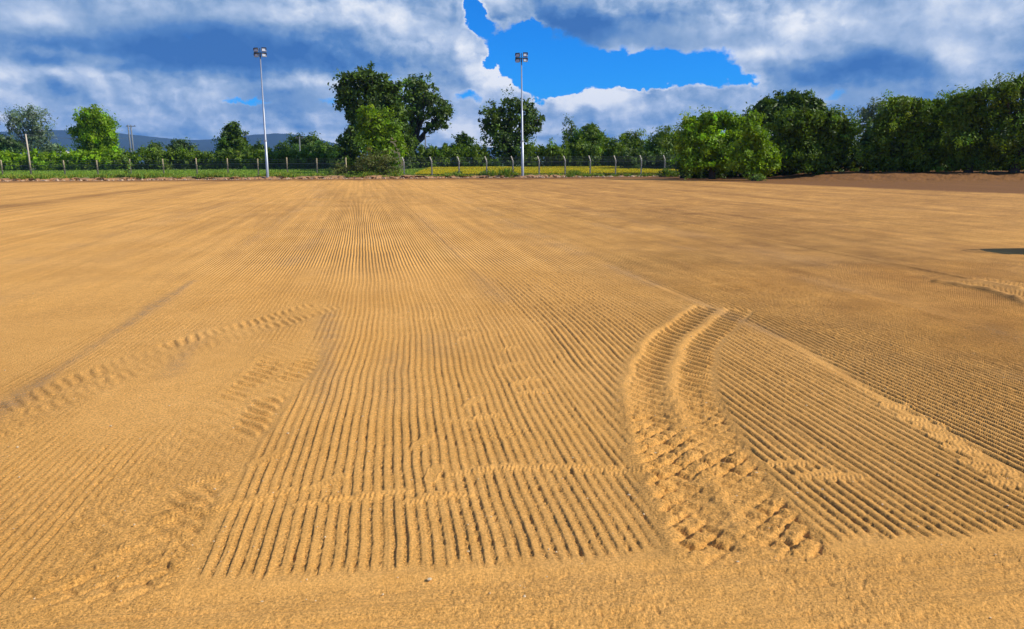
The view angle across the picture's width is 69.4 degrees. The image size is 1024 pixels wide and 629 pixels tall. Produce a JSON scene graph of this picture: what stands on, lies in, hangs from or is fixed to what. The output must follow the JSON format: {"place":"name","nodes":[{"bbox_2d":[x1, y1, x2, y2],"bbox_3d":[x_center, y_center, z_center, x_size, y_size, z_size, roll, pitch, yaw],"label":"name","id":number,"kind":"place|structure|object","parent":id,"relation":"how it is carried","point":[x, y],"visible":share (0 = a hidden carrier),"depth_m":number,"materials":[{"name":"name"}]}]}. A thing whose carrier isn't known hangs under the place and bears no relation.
{"place":"outdoors","nodes":[
{"label":"outdoors","id":0,"kind":"place"},
{"bbox_2d":[0,168,422,175],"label":"meadow grass","id":1,"kind":"structure","parent":0,"point":[413,171],"depth_m":82.87,"materials":[{"name":"green plant"}]},
{"bbox_2d":[0,130,645,162],"bbox_3d":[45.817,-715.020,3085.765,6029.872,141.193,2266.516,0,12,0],"label":"hills","id":2,"kind":"structure","parent":0,"point":[273,139],"depth_m":3119.69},
{"bbox_2d":[0,174,651,180],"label":"verge","id":3,"kind":"structure","parent":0,"point":[258,177],"depth_m":71.47,"materials":[{"name":"green plant"}]},
{"bbox_2d":[122,154,131,176],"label":"sapling","id":4,"kind":"object","parent":3,"relation":"on","point":[125,160],"visible":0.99,"depth_m":71.86,"materials":[{"name":"green plant"}]},
{"bbox_2d":[253,47,268,177],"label":"floodlight mast","id":5,"kind":"object","parent":3,"relation":"on","point":[258,54],"visible":0.96,"depth_m":70.13,"materials":[{"name":"metal"}]},
{"bbox_2d":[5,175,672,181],"bbox_3d":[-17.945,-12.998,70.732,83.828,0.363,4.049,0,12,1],"label":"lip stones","id":6,"kind":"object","parent":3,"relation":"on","point":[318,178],"visible":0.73,"depth_m":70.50,"materials":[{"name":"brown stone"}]},
{"bbox_2d":[515,52,527,175],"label":"floodlight mast","id":7,"kind":"object","parent":3,"relation":"on","point":[524,57],"visible":0.95,"depth_m":70.06,"materials":[{"name":"metal"}]},
{"bbox_2d":[485,167,680,176],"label":"weeds","id":8,"kind":"object","parent":3,"relation":"on","point":[506,172],"visible":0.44,"depth_m":71.30,"materials":[{"name":"green plant"}]},
{"bbox_2d":[0,169,1023,628],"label":"sand field","id":9,"kind":"structure","parent":0,"point":[130,311],"depth_m":5.28,"materials":[{"name":"beige sand"}]},
{"bbox_2d":[1,262,1020,622],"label":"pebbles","id":10,"kind":"object","parent":9,"relation":"on","point":[489,442],"visible":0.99,"depth_m":3.82,"materials":[{"name":"beige stone"}]},
{"bbox_2d":[0,0,1023,147],"label":"sky","id":11,"kind":"structure","parent":0,"point":[170,69],"materials":[{"name":"blue"}]},
{"label":"ground","id":12,"kind":"structure","parent":0,"visible":0},
{"bbox_2d":[25,135,30,162],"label":"leaning pole","id":13,"kind":"object","parent":12,"relation":"on","point":[27,148],"visible":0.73,"depth_m":75.22,"materials":[{"name":"white metal"}]},
{"bbox_2d":[0,134,66,154],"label":"hillside tree","id":14,"kind":"object","parent":12,"relation":"on","point":[9,143],"visible":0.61,"depth_m":135.38,"materials":[{"name":"green plant"}]},
{"bbox_2d":[127,125,131,155],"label":"utility pole","id":15,"kind":"object","parent":12,"relation":"on","point":[129,139],"visible":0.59,"depth_m":145.77,"materials":[{"name":"grey metal"}]},
{"bbox_2d":[126,125,135,151],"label":"utility pole","id":16,"kind":"object","parent":12,"relation":"on","point":[130,126],"visible":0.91,"depth_m":146.31,"materials":[{"name":"grey"}]},
{"bbox_2d":[137,139,166,158],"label":"tree","id":17,"kind":"object","parent":12,"relation":"on","point":[153,144],"visible":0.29,"depth_m":155.63,"materials":[{"name":"green plant"}]},
{"bbox_2d":[164,137,198,153],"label":"tree","id":18,"kind":"object","parent":12,"relation":"on","point":[174,144],"visible":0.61,"depth_m":145.61,"materials":[{"name":"green plant"}]},
{"bbox_2d":[284,131,331,148],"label":"domed tree","id":19,"kind":"object","parent":12,"relation":"on","point":[314,139],"visible":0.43,"depth_m":125.93,"materials":[{"name":"green plant"}]},
{"bbox_2d":[326,146,401,174],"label":"bramble bush","id":20,"kind":"object","parent":12,"relation":"on","point":[359,166],"visible":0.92,"depth_m":72.70,"materials":[{"name":"green plant"}]},
{"bbox_2d":[405,139,494,168],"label":"hedge","id":21,"kind":"object","parent":12,"relation":"on","point":[441,155],"visible":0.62,"depth_m":87.35,"materials":[{"name":"green plant"}]},
{"bbox_2d":[447,131,475,155],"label":"tree","id":22,"kind":"object","parent":12,"relation":"on","point":[464,139],"visible":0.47,"depth_m":96.58,"materials":[{"name":"green plant"}]},
{"bbox_2d":[478,84,544,166],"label":"ash tree","id":23,"kind":"object","parent":12,"relation":"on","point":[505,136],"visible":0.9,"depth_m":88.67,"materials":[{"name":"green plant"}]},
{"bbox_2d":[559,113,583,147],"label":"spiky tree","id":24,"kind":"object","parent":12,"relation":"on","point":[569,131],"visible":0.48,"depth_m":96.99,"materials":[{"name":"green plant"}]},
{"bbox_2d":[565,122,612,165],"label":"broad tree","id":25,"kind":"object","parent":12,"relation":"on","point":[591,133],"visible":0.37,"depth_m":93.55,"materials":[{"name":"green plant"}]},
{"bbox_2d":[609,129,651,153],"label":"sallow tree","id":26,"kind":"object","parent":12,"relation":"on","point":[635,141],"visible":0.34,"depth_m":89.06,"materials":[{"name":"green plant"}]},
{"bbox_2d":[639,121,680,162],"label":"sallow tree","id":27,"kind":"object","parent":12,"relation":"on","point":[661,141],"visible":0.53,"depth_m":83.09,"materials":[{"name":"green plant"}]},
{"bbox_2d":[665,105,747,179],"bbox_3d":[15.966,-13.938,60.287,7.284,6.346,4.227,0,12,0],"label":"hazel tree","id":28,"kind":"object","parent":12,"relation":"on","point":[702,138],"visible":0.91,"depth_m":59.78,"materials":[{"name":"green plant"}]},
{"bbox_2d":[719,108,785,179],"bbox_3d":[18.470,-12.887,56.569,5.315,5.779,3.130,0,12,0],"label":"hazel tree","id":29,"kind":"object","parent":12,"relation":"on","point":[755,151],"visible":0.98,"depth_m":56.23,"materials":[{"name":"green plant"}]},
{"bbox_2d":[852,89,956,172],"bbox_3d":[31.406,-14.090,58.283,8.878,7.255,4.734,0,12,0],"label":"hawthorn tree","id":30,"kind":"object","parent":12,"relation":"on","point":[910,125],"visible":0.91,"depth_m":57.87,"materials":[{"name":"green plant"}]},
{"label":"bare ground","id":31,"kind":"structure","parent":0,"visible":0},
{"bbox_2d":[657,167,679,176],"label":"weed clump","id":32,"kind":"object","parent":31,"relation":"on","point":[665,171],"visible":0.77,"depth_m":69.71,"materials":[{"name":"green plant"}]},
{"bbox_2d":[674,155,800,177],"bbox_3d":[20.070,-12.673,64.892,11.771,4.465,4.660,0,12,0],"label":"hedge","id":33,"kind":"object","parent":31,"relation":"on","point":[732,174],"visible":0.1,"depth_m":64.37,"materials":[{"name":"green plant"}]},
{"bbox_2d":[746,173,765,180],"bbox_3d":[18.532,-9.958,55.573,1.392,1.394,1.676,-5,13,-22],"label":"weed clump","id":34,"kind":"object","parent":31,"relation":"on","point":[755,177],"visible":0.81,"depth_m":55.53,"materials":[{"name":"green plant"}]},
{"bbox_2d":[739,88,838,131],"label":"maple tree","id":35,"kind":"object","parent":31,"relation":"on","point":[769,107],"visible":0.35,"depth_m":70.78,"materials":[{"name":"green plant"}]},
{"bbox_2d":[764,104,866,174],"bbox_3d":[24.287,-13.918,60.097,8.268,6.271,4.870,0,12,0],"label":"maple tree","id":36,"kind":"object","parent":31,"relation":"on","point":[813,141],"visible":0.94,"depth_m":59.66,"materials":[{"name":"green plant"}]},
{"bbox_2d":[847,97,885,152],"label":"willow tree","id":37,"kind":"object","parent":31,"relation":"on","point":[870,111],"visible":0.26,"depth_m":78.88,"materials":[{"name":"green plant"}]},
{"bbox_2d":[792,110,1023,173],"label":"hedge","id":38,"kind":"object","parent":31,"relation":"on","point":[852,164],"visible":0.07,"depth_m":63.00,"materials":[{"name":"green plant"}]},
{"bbox_2d":[929,80,1006,173],"bbox_3d":[34.815,-13.920,56.377,5.945,7.657,4.536,2,12,10],"label":"hawthorn tree","id":39,"kind":"object","parent":31,"relation":"on","point":[964,115],"visible":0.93,"depth_m":55.76,"materials":[{"name":"green plant"}]},
{"bbox_2d":[966,72,1023,172],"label":"hawthorn tree","id":40,"kind":"object","parent":31,"relation":"on","point":[1007,144],"visible":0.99,"depth_m":54.71,"materials":[{"name":"green plant"}]},
{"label":"green field","id":41,"kind":"structure","parent":0,"visible":0},
{"bbox_2d":[0,103,59,168],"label":"willow tree","id":42,"kind":"object","parent":41,"relation":"on","point":[33,117],"visible":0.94,"depth_m":120.99,"materials":[{"name":"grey plant"}]},
{"bbox_2d":[0,143,127,170],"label":"hedge","id":43,"kind":"object","parent":41,"relation":"on","point":[8,158],"visible":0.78,"depth_m":90.42,"materials":[{"name":"green plant"}]},
{"bbox_2d":[64,104,124,166],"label":"poplar tree","id":44,"kind":"object","parent":41,"relation":"on","point":[94,126],"visible":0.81,"depth_m":100.97,"materials":[{"name":"green plant"}]},
{"bbox_2d":[0,157,346,174],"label":"wire fence","id":45,"kind":"object","parent":41,"relation":"on","point":[196,168],"visible":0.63,"depth_m":74.91,"materials":[{"name":"grey"}]},
{"bbox_2d":[113,143,267,169],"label":"hedge","id":46,"kind":"object","parent":41,"relation":"on","point":[182,157],"visible":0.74,"depth_m":90.31,"materials":[{"name":"green plant"}]},
{"bbox_2d":[211,120,251,157],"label":"rounded tree","id":47,"kind":"object","parent":41,"relation":"on","point":[231,133],"visible":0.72,"depth_m":101.21,"materials":[{"name":"green plant"}]},
{"bbox_2d":[245,138,337,167],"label":"hedge","id":48,"kind":"object","parent":41,"relation":"on","point":[259,146],"visible":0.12,"depth_m":106.80,"materials":[{"name":"green plant"}]},
{"bbox_2d":[253,145,340,168],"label":"hedge","id":49,"kind":"object","parent":41,"relation":"on","point":[306,156],"visible":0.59,"depth_m":87.53,"materials":[{"name":"green plant"}]},
{"bbox_2d":[0,169,603,178],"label":"rough grass","id":50,"kind":"structure","parent":41,"relation":"on","point":[149,175],"depth_m":72.08,"materials":[{"name":"green plant"}]},
{"bbox_2d":[326,125,366,170],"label":"dark tree","id":51,"kind":"object","parent":41,"relation":"on","point":[349,149],"visible":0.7,"depth_m":81.50,"materials":[{"name":"green plant"}]},
{"bbox_2d":[327,61,417,169],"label":"poplar tree","id":52,"kind":"object","parent":41,"relation":"on","point":[379,90],"visible":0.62,"depth_m":84.02,"materials":[{"name":"green plant"}]},
{"bbox_2d":[354,102,409,171],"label":"leafy tree","id":53,"kind":"object","parent":41,"relation":"on","point":[375,129],"visible":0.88,"depth_m":76.20,"materials":[{"name":"green plant"}]},
{"bbox_2d":[401,72,454,156],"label":"oak tree","id":54,"kind":"object","parent":41,"relation":"on","point":[427,100],"visible":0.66,"depth_m":92.07,"materials":[{"name":"green plant"}]},
{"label":"yellow field","id":55,"kind":"structure","parent":0,"visible":0},
{"bbox_2d":[402,155,677,175],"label":"wire fence","id":56,"kind":"object","parent":55,"relation":"on","point":[538,166],"visible":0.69,"depth_m":72.39,"materials":[{"name":"metal"}]},
{"bbox_2d":[414,165,675,175],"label":"yellow flowers","id":57,"kind":"object","parent":55,"relation":"on","point":[620,172],"visible":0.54,"depth_m":76.76,"materials":[{"name":"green plant"}]},
{"bbox_2d":[524,132,629,166],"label":"hedge","id":58,"kind":"object","parent":55,"relation":"on","point":[580,150],"visible":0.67,"depth_m":85.51,"materials":[{"name":"green plant"}]},
{"bbox_2d":[616,144,678,169],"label":"hedge","id":59,"kind":"object","parent":55,"relation":"on","point":[626,155],"visible":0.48,"depth_m":79.74,"materials":[{"name":"green plant"}]}
]}

